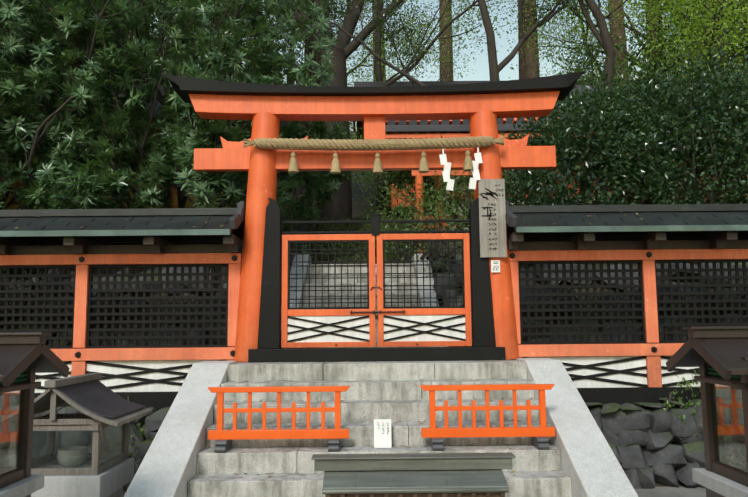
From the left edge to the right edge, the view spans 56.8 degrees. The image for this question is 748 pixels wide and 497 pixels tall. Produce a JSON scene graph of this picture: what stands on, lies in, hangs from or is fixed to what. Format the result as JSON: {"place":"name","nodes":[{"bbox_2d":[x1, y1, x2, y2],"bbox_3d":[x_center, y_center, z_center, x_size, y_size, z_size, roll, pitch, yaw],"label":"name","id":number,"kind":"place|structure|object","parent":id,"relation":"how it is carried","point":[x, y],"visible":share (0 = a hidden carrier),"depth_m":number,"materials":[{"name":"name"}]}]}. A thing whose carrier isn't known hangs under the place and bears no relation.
{"place":"outdoors","nodes":[
{"label":"outdoors","id":0,"kind":"place"},
{"bbox_2d":[0,63,45,209],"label":"tree","id":1,"kind":"object","parent":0,"point":[9,87],"depth_m":10.13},
{"bbox_2d":[0,0,51,60],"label":"tree","id":2,"kind":"object","parent":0,"point":[25,23],"depth_m":10.74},
{"bbox_2d":[1,0,61,152],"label":"tree","id":3,"kind":"object","parent":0,"point":[42,31],"depth_m":11.73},
{"bbox_2d":[0,0,73,179],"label":"tree","id":4,"kind":"object","parent":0,"point":[16,13],"depth_m":11.14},
{"bbox_2d":[0,46,103,117],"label":"tree","id":5,"kind":"object","parent":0,"point":[46,84],"depth_m":10.51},
{"bbox_2d":[0,0,113,168],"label":"shrub","id":6,"kind":"object","parent":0,"point":[58,44],"depth_m":11.48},
{"bbox_2d":[20,0,171,127],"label":"shrub","id":7,"kind":"object","parent":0,"point":[106,46],"depth_m":13.52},
{"bbox_2d":[0,0,198,205],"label":"tree","id":8,"kind":"object","parent":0,"point":[9,43],"depth_m":10.64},
{"bbox_2d":[10,0,212,208],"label":"tree","id":9,"kind":"object","parent":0,"point":[80,13],"depth_m":10.94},
{"bbox_2d":[7,360,216,392],"bbox_3d":[-5.606,1.614,8.638,7.565,0.390,0.040,0,-6,0],"label":"white fence","id":10,"kind":"object","parent":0,"point":[156,387],"visible":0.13,"depth_m":8.63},
{"bbox_2d":[0,264,228,410],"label":"lattice panel","id":11,"kind":"object","parent":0,"point":[157,401],"visible":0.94,"depth_m":8.73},
{"bbox_2d":[1,145,228,209],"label":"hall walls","id":12,"kind":"structure","parent":0,"point":[188,204],"depth_m":15.48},
{"bbox_2d":[35,29,196,160],"bbox_3d":[-5.098,-2.498,13.937,3.479,5.196,2.439,0,-6,0],"label":"tree","id":13,"kind":"object","parent":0,"point":[148,92],"depth_m":13.49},
{"bbox_2d":[0,253,241,375],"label":"fence frame","id":14,"kind":"object","parent":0,"point":[79,365],"visible":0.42,"depth_m":8.69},
{"bbox_2d":[78,54,164,201],"bbox_3d":[-4.358,-1.298,12.115,1.366,3.551,2.904,0,-6,0],"label":"tree","id":15,"kind":"object","parent":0,"point":[137,134],"depth_m":11.66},
{"bbox_2d":[16,0,232,208],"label":"tree","id":16,"kind":"object","parent":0,"point":[190,67],"depth_m":11.68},
{"bbox_2d":[35,360,226,389],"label":"crossed lattice slats","id":17,"kind":"object","parent":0,"point":[129,375],"visible":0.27,"depth_m":8.61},
{"bbox_2d":[50,30,287,207],"bbox_3d":[-3.372,-1.870,11.822,3.710,4.523,2.260,0,-6,0],"label":"tree","id":18,"kind":"object","parent":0,"point":[246,135],"depth_m":11.74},
{"bbox_2d":[132,0,275,207],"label":"tree","id":19,"kind":"object","parent":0,"point":[147,22],"depth_m":14.02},
{"bbox_2d":[72,0,338,207],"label":"tree","id":20,"kind":"object","parent":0,"point":[325,63],"depth_m":12.27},
{"bbox_2d":[113,85,301,138],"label":"tree","id":21,"kind":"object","parent":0,"point":[286,123],"depth_m":16.72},
{"bbox_2d":[139,0,287,126],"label":"shrub","id":22,"kind":"object","parent":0,"point":[238,56],"depth_m":11.47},
{"bbox_2d":[180,102,248,301],"bbox_3d":[-2.333,-0.777,10.242,1.226,3.123,1.964,0,-6,0],"label":"tree","id":23,"kind":"object","parent":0,"point":[215,128],"depth_m":9.89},
{"bbox_2d":[145,0,296,120],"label":"shrub","id":24,"kind":"object","parent":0,"point":[277,14],"depth_m":14.29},
{"bbox_2d":[148,0,298,207],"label":"tree","id":25,"kind":"object","parent":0,"point":[191,27],"depth_m":12.94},
{"bbox_2d":[229,201,245,231],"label":"roof end tile","id":26,"kind":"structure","parent":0,"point":[237,219],"depth_m":8.67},
{"bbox_2d":[185,0,310,175],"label":"tree","id":27,"kind":"object","parent":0,"point":[283,17],"depth_m":12.72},
{"bbox_2d":[0,131,745,496],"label":"terrain","id":28,"kind":"structure","parent":0,"point":[362,211],"depth_m":10.90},
{"bbox_2d":[0,103,48,209],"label":"tree","id":29,"kind":"object","parent":28,"relation":"on","point":[5,167],"depth_m":10.21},
{"bbox_2d":[0,332,69,496],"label":"tall lantern","id":30,"kind":"object","parent":28,"relation":"on","point":[32,353],"depth_m":4.58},
{"bbox_2d":[0,474,44,496],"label":"stone base","id":31,"kind":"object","parent":30,"relation":"attached to","point":[31,484],"depth_m":4.54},
{"bbox_2d":[0,0,81,208],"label":"shrub","id":32,"kind":"object","parent":28,"relation":"on","point":[68,121],"depth_m":10.62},
{"bbox_2d":[0,0,92,208],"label":"shrub","id":33,"kind":"object","parent":28,"relation":"on","point":[23,62],"depth_m":11.74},
{"bbox_2d":[3,132,102,296],"bbox_3d":[-4.777,-0.564,10.051,1.373,2.612,1.480,0,-6,0],"label":"shrub","id":34,"kind":"object","parent":28,"relation":"on","point":[26,194],"depth_m":10.31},
{"bbox_2d":[5,51,111,209],"bbox_3d":[-4.827,-1.276,10.464,1.810,3.468,1.528,0,-6,0],"label":"shrub","id":35,"kind":"object","parent":28,"relation":"on","point":[93,83],"depth_m":10.26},
{"bbox_2d":[2,373,152,475],"bbox_3d":[-2.876,1.655,6.627,1.200,0.845,1.060,0,-6,0],"label":"stone lantern","id":36,"kind":"object","parent":28,"relation":"on","point":[52,397],"depth_m":6.24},
{"bbox_2d":[57,446,87,467],"bbox_3d":[-2.873,1.988,6.589,0.270,0.175,0.270,0,-6,0],"label":"stone bowl","id":37,"kind":"object","parent":36,"relation":"attached to","point":[71,457],"depth_m":6.50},
{"bbox_2d":[4,380,145,417],"bbox_3d":[-2.878,1.421,6.654,1.080,0.312,0.900,0,-6,0],"label":"lantern roof","id":38,"kind":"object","parent":36,"relation":"attached to","point":[97,397],"visible":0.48,"depth_m":6.59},
{"bbox_2d":[31,458,133,496],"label":"stone pedestal","id":39,"kind":"object","parent":36,"relation":"attached to","point":[112,481],"visible":0.65,"depth_m":6.14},
{"bbox_2d":[33,114,132,278],"bbox_3d":[-4.205,-0.835,10.264,1.227,2.858,2.121,0,-6,0],"label":"shrub","id":40,"kind":"object","parent":28,"relation":"on","point":[79,136],"depth_m":10.11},
{"bbox_2d":[47,0,147,192],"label":"tree","id":41,"kind":"object","parent":28,"relation":"on","point":[132,21],"depth_m":12.10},
{"bbox_2d":[64,99,174,273],"bbox_3d":[-3.834,-0.885,10.514,1.337,3.015,1.732,0,-6,0],"label":"tree","id":42,"kind":"object","parent":28,"relation":"on","point":[147,197],"depth_m":10.67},
{"bbox_2d":[69,60,193,208],"bbox_3d":[-4.152,-1.529,11.570,2.374,3.898,1.700,0,-6,0],"label":"shrub","id":43,"kind":"object","parent":28,"relation":"on","point":[177,130],"depth_m":11.43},
{"bbox_2d":[68,0,261,204],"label":"tree","id":44,"kind":"object","parent":28,"relation":"on","point":[166,17],"depth_m":13.60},
{"bbox_2d":[166,71,245,299],"bbox_3d":[-2.596,-0.864,9.966,1.710,3.251,1.292,-5,-8,36],"label":"shrub","id":45,"kind":"object","parent":28,"relation":"on","point":[207,197],"depth_m":9.80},
{"bbox_2d":[180,0,282,207],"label":"tree","id":46,"kind":"object","parent":28,"relation":"on","point":[184,198],"depth_m":13.71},
{"bbox_2d":[130,0,335,85],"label":"tree","id":47,"kind":"object","parent":28,"relation":"on","point":[242,21],"depth_m":19.95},
{"bbox_2d":[112,0,408,190],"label":"tree","id":48,"kind":"object","parent":28,"relation":"on","point":[303,31],"depth_m":25.34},
{"bbox_2d":[205,14,328,228],"bbox_3d":[-1.910,-1.937,12.097,2.084,4.674,3.311,0,-6,0],"label":"tree","id":49,"kind":"object","parent":28,"relation":"on","point":[270,77],"depth_m":12.30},
{"bbox_2d":[241,133,292,213],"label":"tree","id":50,"kind":"object","parent":28,"relation":"on","point":[281,197],"depth_m":11.14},
{"bbox_2d":[183,0,355,193],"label":"tree","id":51,"kind":"object","parent":28,"relation":"on","point":[298,70],"depth_m":11.60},
{"bbox_2d":[245,0,339,174],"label":"shrub","id":52,"kind":"object","parent":28,"relation":"on","point":[317,9],"depth_m":14.54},
{"bbox_2d":[277,74,325,209],"bbox_3d":[-1.769,-1.933,13.472,1.767,3.635,1.897,0,-6,0],"label":"shrub","id":53,"kind":"object","parent":28,"relation":"on","point":[301,172],"depth_m":13.90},
{"bbox_2d":[277,121,331,258],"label":"tree","id":54,"kind":"object","parent":28,"relation":"on","point":[297,214],"depth_m":13.24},
{"bbox_2d":[199,0,426,191],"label":"tree","id":55,"kind":"object","parent":28,"relation":"on","point":[361,14],"depth_m":26.40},
{"bbox_2d":[134,0,497,210],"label":"tree","id":56,"kind":"object","parent":28,"relation":"on","point":[444,58],"depth_m":24.98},
{"bbox_2d":[299,121,353,254],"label":"tree","id":57,"kind":"object","parent":28,"relation":"on","point":[333,183],"depth_m":14.22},
{"bbox_2d":[285,0,372,185],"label":"tree","id":58,"kind":"object","parent":28,"relation":"on","point":[347,58],"depth_m":31.03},
{"bbox_2d":[294,209,411,262],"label":"azalea leaves","id":59,"kind":"object","parent":28,"relation":"on","point":[344,245],"visible":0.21,"depth_m":14.60,"materials":[{"name":"green plant"}]},
{"bbox_2d":[300,263,419,347],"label":"steps","id":60,"kind":"structure","parent":28,"relation":"on","point":[363,282],"depth_m":12.19,"materials":[{"name":"stone"}]},
{"bbox_2d":[15,211,711,493],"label":"fallen leaves","id":61,"kind":"object","parent":28,"relation":"on","point":[369,380],"visible":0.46,"depth_m":7.44,"materials":[{"name":"brown plant"}]},
{"bbox_2d":[281,254,447,346],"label":"stringers","id":62,"kind":"object","parent":28,"relation":"on","point":[305,271],"visible":0.1,"depth_m":12.19,"materials":[{"name":"stone"}]},
{"bbox_2d":[345,0,385,178],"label":"cedar","id":63,"kind":"object","parent":28,"relation":"on","point":[384,67],"depth_m":33.80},
{"bbox_2d":[0,398,743,489],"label":"rock wall","id":64,"kind":"structure","parent":28,"relation":"on","point":[657,443],"depth_m":8.23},
{"bbox_2d":[0,224,243,254],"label":"roof eave","id":65,"kind":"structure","parent":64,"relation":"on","point":[232,242],"depth_m":8.78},
{"bbox_2d":[0,229,229,236],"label":"roof edge trim","id":66,"kind":"structure","parent":65,"relation":"attached to","point":[66,233],"depth_m":8.27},
{"bbox_2d":[0,208,243,232],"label":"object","id":67,"kind":"structure","parent":65,"relation":"attached to","point":[113,219],"depth_m":8.69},
{"bbox_2d":[101,370,742,463],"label":"low plants","id":68,"kind":"object","parent":64,"relation":"attached to","point":[665,403],"depth_m":8.21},
{"bbox_2d":[507,224,747,250],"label":"roof eave","id":69,"kind":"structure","parent":64,"relation":"on","point":[628,240],"depth_m":8.80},
{"bbox_2d":[509,249,747,386],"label":"fence frame","id":70,"kind":"object","parent":64,"relation":"on","point":[653,370],"visible":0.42,"depth_m":8.71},
{"bbox_2d":[529,356,724,387],"bbox_3d":[6.086,1.516,8.679,8.500,0.390,0.040,0,-6,0],"label":"white fence","id":71,"kind":"object","parent":70,"relation":"attached to","point":[584,360],"visible":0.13,"depth_m":8.65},
{"bbox_2d":[522,356,699,386],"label":"crossed slats","id":72,"kind":"object","parent":71,"relation":"attached to","point":[610,371],"visible":0.38,"depth_m":8.63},
{"bbox_2d":[509,204,747,227],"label":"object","id":73,"kind":"structure","parent":70,"relation":"on","point":[627,215],"depth_m":8.71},
{"bbox_2d":[505,199,516,226],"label":"roof end tile","id":74,"kind":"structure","parent":73,"relation":"attached to","point":[511,218],"depth_m":8.44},
{"bbox_2d":[516,225,747,232],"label":"roof edge","id":75,"kind":"object","parent":73,"relation":"attached to","point":[665,228],"visible":0.56,"depth_m":8.29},
{"bbox_2d":[518,260,747,407],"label":"lattice fence","id":76,"kind":"object","parent":70,"relation":"attached to","point":[621,395],"visible":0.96,"depth_m":8.75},
{"bbox_2d":[0,219,747,348],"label":"bank rocks","id":77,"kind":"object","parent":28,"relation":"on","point":[297,228],"visible":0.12,"depth_m":9.91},
{"bbox_2d":[17,133,94,271],"bbox_3d":[-4.758,-0.572,10.494,1.637,2.721,0.821,-5,-8,34],"label":"tree","id":78,"kind":"object","parent":77,"relation":"on","point":[43,160],"depth_m":10.48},
{"bbox_2d":[187,360,571,496],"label":"stair steps","id":79,"kind":"structure","parent":28,"relation":"on","point":[394,391],"depth_m":7.21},
{"bbox_2d":[214,439,339,452],"bbox_3d":[-0.919,1.891,6.686,1.170,0.105,0.325,0,-6,0],"label":"barrier feet","id":80,"kind":"object","parent":79,"relation":"on","point":[223,446],"visible":0.88,"depth_m":6.56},
{"bbox_2d":[208,386,349,439],"bbox_3d":[-0.922,1.593,6.720,1.388,0.495,0.075,0,-6,0],"label":"barrier","id":81,"kind":"object","parent":80,"relation":"on","point":[337,432],"visible":1,"depth_m":6.70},
{"bbox_2d":[374,419,391,447],"bbox_3d":[0.085,1.809,6.768,0.170,0.267,0.053,0,-6,0],"label":"paper notice","id":82,"kind":"object","parent":79,"relation":"on","point":[381,440],"visible":1,"depth_m":6.76,"materials":[{"name":"white paper"}]},
{"bbox_2d":[430,437,548,450],"bbox_3d":[1.105,1.874,6.693,1.100,0.105,0.325,0,-6,0],"label":"barrier feet","id":83,"kind":"object","parent":79,"relation":"on","point":[538,443],"visible":0.81,"depth_m":6.57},
{"bbox_2d":[419,384,554,437],"bbox_3d":[1.103,1.576,6.727,1.318,0.495,0.075,0,-6,0],"label":"barrier","id":84,"kind":"object","parent":83,"relation":"on","point":[542,430],"visible":1,"depth_m":6.71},
{"bbox_2d":[124,358,637,496],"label":"stair stringers","id":85,"kind":"object","parent":28,"relation":"on","point":[591,466],"visible":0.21,"depth_m":6.57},
{"bbox_2d":[188,91,559,361],"bbox_3d":[0.020,-0.293,8.869,4.796,3.436,0.430,0,-6,0],"label":"vermilion torii","id":86,"kind":"object","parent":85,"relation":"on","point":[482,113],"visible":0.77,"depth_m":8.89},
{"bbox_2d":[162,71,585,102],"bbox_3d":[0.004,-2.122,9.078,5.440,0.345,0.541,0,-6,0],"label":"torii kasagi","id":87,"kind":"object","parent":86,"relation":"on","point":[563,84],"visible":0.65,"depth_m":8.81,"materials":[{"name":"black paint"}]},
{"bbox_2d":[243,136,504,150],"bbox_3d":[0.002,-1.324,8.740,3.303,0.180,0.152,0,-6,0],"label":"shimenawa rope","id":88,"kind":"object","parent":86,"relation":"attached to","point":[371,144],"visible":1,"depth_m":8.68,"materials":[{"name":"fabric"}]},
{"bbox_2d":[288,148,473,173],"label":"rope tassels","id":89,"kind":"object","parent":88,"relation":"hanging from","point":[378,168],"visible":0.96,"depth_m":8.67,"materials":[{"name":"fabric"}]},
{"bbox_2d":[439,147,482,190],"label":"paper streamers","id":90,"kind":"object","parent":88,"relation":"hanging from","point":[447,169],"visible":0.92,"depth_m":8.69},
{"bbox_2d":[478,179,506,257],"bbox_3d":[1.480,-0.380,8.646,0.330,0.990,0.030,0,-6,0],"label":"sign board","id":91,"kind":"object","parent":86,"relation":"attached to","point":[485,227],"visible":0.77,"depth_m":8.63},
{"bbox_2d":[479,185,503,249],"bbox_3d":[1.476,-0.392,8.630,0.313,0.834,0.002,0,-6,0],"label":"sign lettering","id":92,"kind":"object","parent":91,"relation":"attached to","point":[490,193],"visible":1,"depth_m":8.65},
{"bbox_2d":[248,197,505,362],"bbox_3d":[0.026,0.367,8.633,3.120,2.048,0.280,0,-6,0],"label":"gate frame","id":93,"kind":"object","parent":85,"relation":"on","point":[482,348],"visible":0.85,"depth_m":8.54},
{"bbox_2d":[281,233,471,347],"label":"gate","id":94,"kind":"structure","parent":93,"relation":"attached to","point":[286,312],"depth_m":8.61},
{"bbox_2d":[288,239,464,309],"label":"lattice gate doors","id":95,"kind":"structure","parent":94,"relation":"in","point":[384,273],"depth_m":8.67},
{"bbox_2d":[287,315,465,341],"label":"gate lower panels","id":96,"kind":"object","parent":94,"relation":"in","point":[389,335],"depth_m":8.60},
{"bbox_2d":[287,315,465,342],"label":"crossed slats","id":97,"kind":"object","parent":96,"relation":"attached to","point":[367,340],"visible":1,"depth_m":8.58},
{"bbox_2d":[318,0,459,74],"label":"tree","id":98,"kind":"object","parent":28,"relation":"on","point":[424,28],"depth_m":34.80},
{"bbox_2d":[281,0,528,230],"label":"tree","id":99,"kind":"object","parent":28,"relation":"on","point":[341,202],"depth_m":17.70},
{"bbox_2d":[325,493,504,496],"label":"offertory box base","id":100,"kind":"object","parent":28,"relation":"on","point":[428,495],"visible":0.21,"depth_m":4.38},
{"bbox_2d":[311,452,515,493],"bbox_3d":[0.259,1.470,4.593,1.340,0.192,0.498,0,-6,0],"label":"offertory box","id":101,"kind":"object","parent":100,"relation":"on","point":[413,470],"depth_m":4.53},
{"bbox_2d":[322,478,508,488],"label":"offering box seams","id":102,"kind":"object","parent":101,"relation":"attached to","point":[418,487],"visible":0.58,"depth_m":4.35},
{"bbox_2d":[294,0,546,209],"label":"tree","id":103,"kind":"object","parent":28,"relation":"on","point":[368,73],"depth_m":22.47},
{"bbox_2d":[260,0,605,132],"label":"tree","id":104,"kind":"object","parent":28,"relation":"on","point":[333,4],"depth_m":16.91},
{"bbox_2d":[347,121,531,276],"bbox_3d":[1.171,-1.184,13.860,3.892,3.790,4.717,0,-6,0],"label":"shrub","id":105,"kind":"object","parent":28,"relation":"on","point":[434,203],"depth_m":13.37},
{"bbox_2d":[439,0,453,80],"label":"cedar","id":106,"kind":"object","parent":28,"relation":"on","point":[445,53],"visible":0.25,"depth_m":29.76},
{"bbox_2d":[385,117,603,253],"bbox_3d":[2.622,-0.499,14.839,4.850,3.648,3.578,0,-6,0],"label":"subshrine timber","id":107,"kind":"object","parent":28,"relation":"on","point":[415,173],"visible":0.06,"depth_m":13.55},
{"bbox_2d":[380,85,627,182],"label":"subshrine roof","id":108,"kind":"structure","parent":107,"relation":"on","point":[412,127],"depth_m":13.19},
{"bbox_2d":[518,0,524,78],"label":"cedar","id":109,"kind":"object","parent":28,"relation":"on","point":[521,70],"visible":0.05,"depth_m":36.08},
{"bbox_2d":[523,0,539,78],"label":"cedar","id":110,"kind":"object","parent":28,"relation":"on","point":[532,62],"visible":0.2,"depth_m":26.66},
{"bbox_2d":[353,105,747,207],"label":"shrub","id":111,"kind":"object","parent":28,"relation":"on","point":[389,198],"depth_m":19.05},
{"bbox_2d":[522,0,684,79],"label":"tree","id":112,"kind":"object","parent":28,"relation":"on","point":[576,66],"depth_m":31.20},
{"bbox_2d":[473,43,747,266],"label":"hedge","id":113,"kind":"object","parent":28,"relation":"on","point":[621,142],"depth_m":11.32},
{"bbox_2d":[490,0,742,97],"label":"foliage","id":114,"kind":"object","parent":28,"relation":"on","point":[558,33],"depth_m":21.82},
{"bbox_2d":[608,0,628,79],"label":"cedar","id":115,"kind":"object","parent":28,"relation":"on","point":[622,31],"visible":0.2,"depth_m":22.64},
{"bbox_2d":[510,2,747,200],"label":"tree","id":116,"kind":"object","parent":28,"relation":"on","point":[587,76],"depth_m":17.10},
{"bbox_2d":[540,0,733,79],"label":"tree","id":117,"kind":"object","parent":28,"relation":"on","point":[666,26],"depth_m":25.65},
{"bbox_2d":[538,8,739,79],"bbox_3d":[14.122,-8.865,35.394,15.563,11.065,8.415,-6,-9,42],"label":"tree","id":118,"kind":"object","parent":28,"relation":"on","point":[581,51],"depth_m":37.82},
{"bbox_2d":[578,0,718,202],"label":"tree","id":119,"kind":"object","parent":28,"relation":"on","point":[603,37],"depth_m":16.67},
{"bbox_2d":[646,1,664,75],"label":"cedar","id":120,"kind":"object","parent":28,"relation":"on","point":[655,30],"visible":0.05,"depth_m":24.12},
{"bbox_2d":[604,0,747,203],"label":"foliage","id":121,"kind":"object","parent":28,"relation":"on","point":[680,9],"depth_m":15.54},
{"bbox_2d":[626,0,747,78],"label":"maple","id":122,"kind":"object","parent":28,"relation":"on","point":[741,2],"depth_m":22.87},
{"bbox_2d":[662,0,747,197],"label":"tree","id":123,"kind":"object","parent":28,"relation":"on","point":[741,44],"depth_m":17.17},
{"bbox_2d":[666,326,747,496],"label":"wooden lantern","id":124,"kind":"object","parent":28,"relation":"on","point":[722,351],"visible":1,"depth_m":4.50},
{"bbox_2d":[692,468,747,496],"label":"stone base","id":125,"kind":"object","parent":124,"relation":"attached to","point":[719,484],"depth_m":4.45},
{"bbox_2d":[710,383,746,473],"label":"glass pane","id":126,"kind":"structure","parent":124,"relation":"attached to","point":[731,427],"depth_m":4.55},
{"bbox_2d":[732,389,745,463],"bbox_3d":[2.577,1.154,4.484,0.320,0.520,0.320,0,-6,0],"label":"tall lantern","id":127,"kind":"object","parent":124,"relation":"attached to","point":[737,432],"depth_m":4.61,"materials":[{"name":"brown wood"}]},
{"bbox_2d":[92,0,738,130],"label":"sky","id":128,"kind":"structure","parent":0,"point":[481,65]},
{"bbox_2d":[432,158,556,229],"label":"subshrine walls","id":129,"kind":"structure","parent":0,"point":[464,206],"depth_m":14.32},
{"bbox_2d":[354,80,747,138],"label":"hall roof","id":130,"kind":"structure","parent":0,"point":[381,83],"depth_m":21.32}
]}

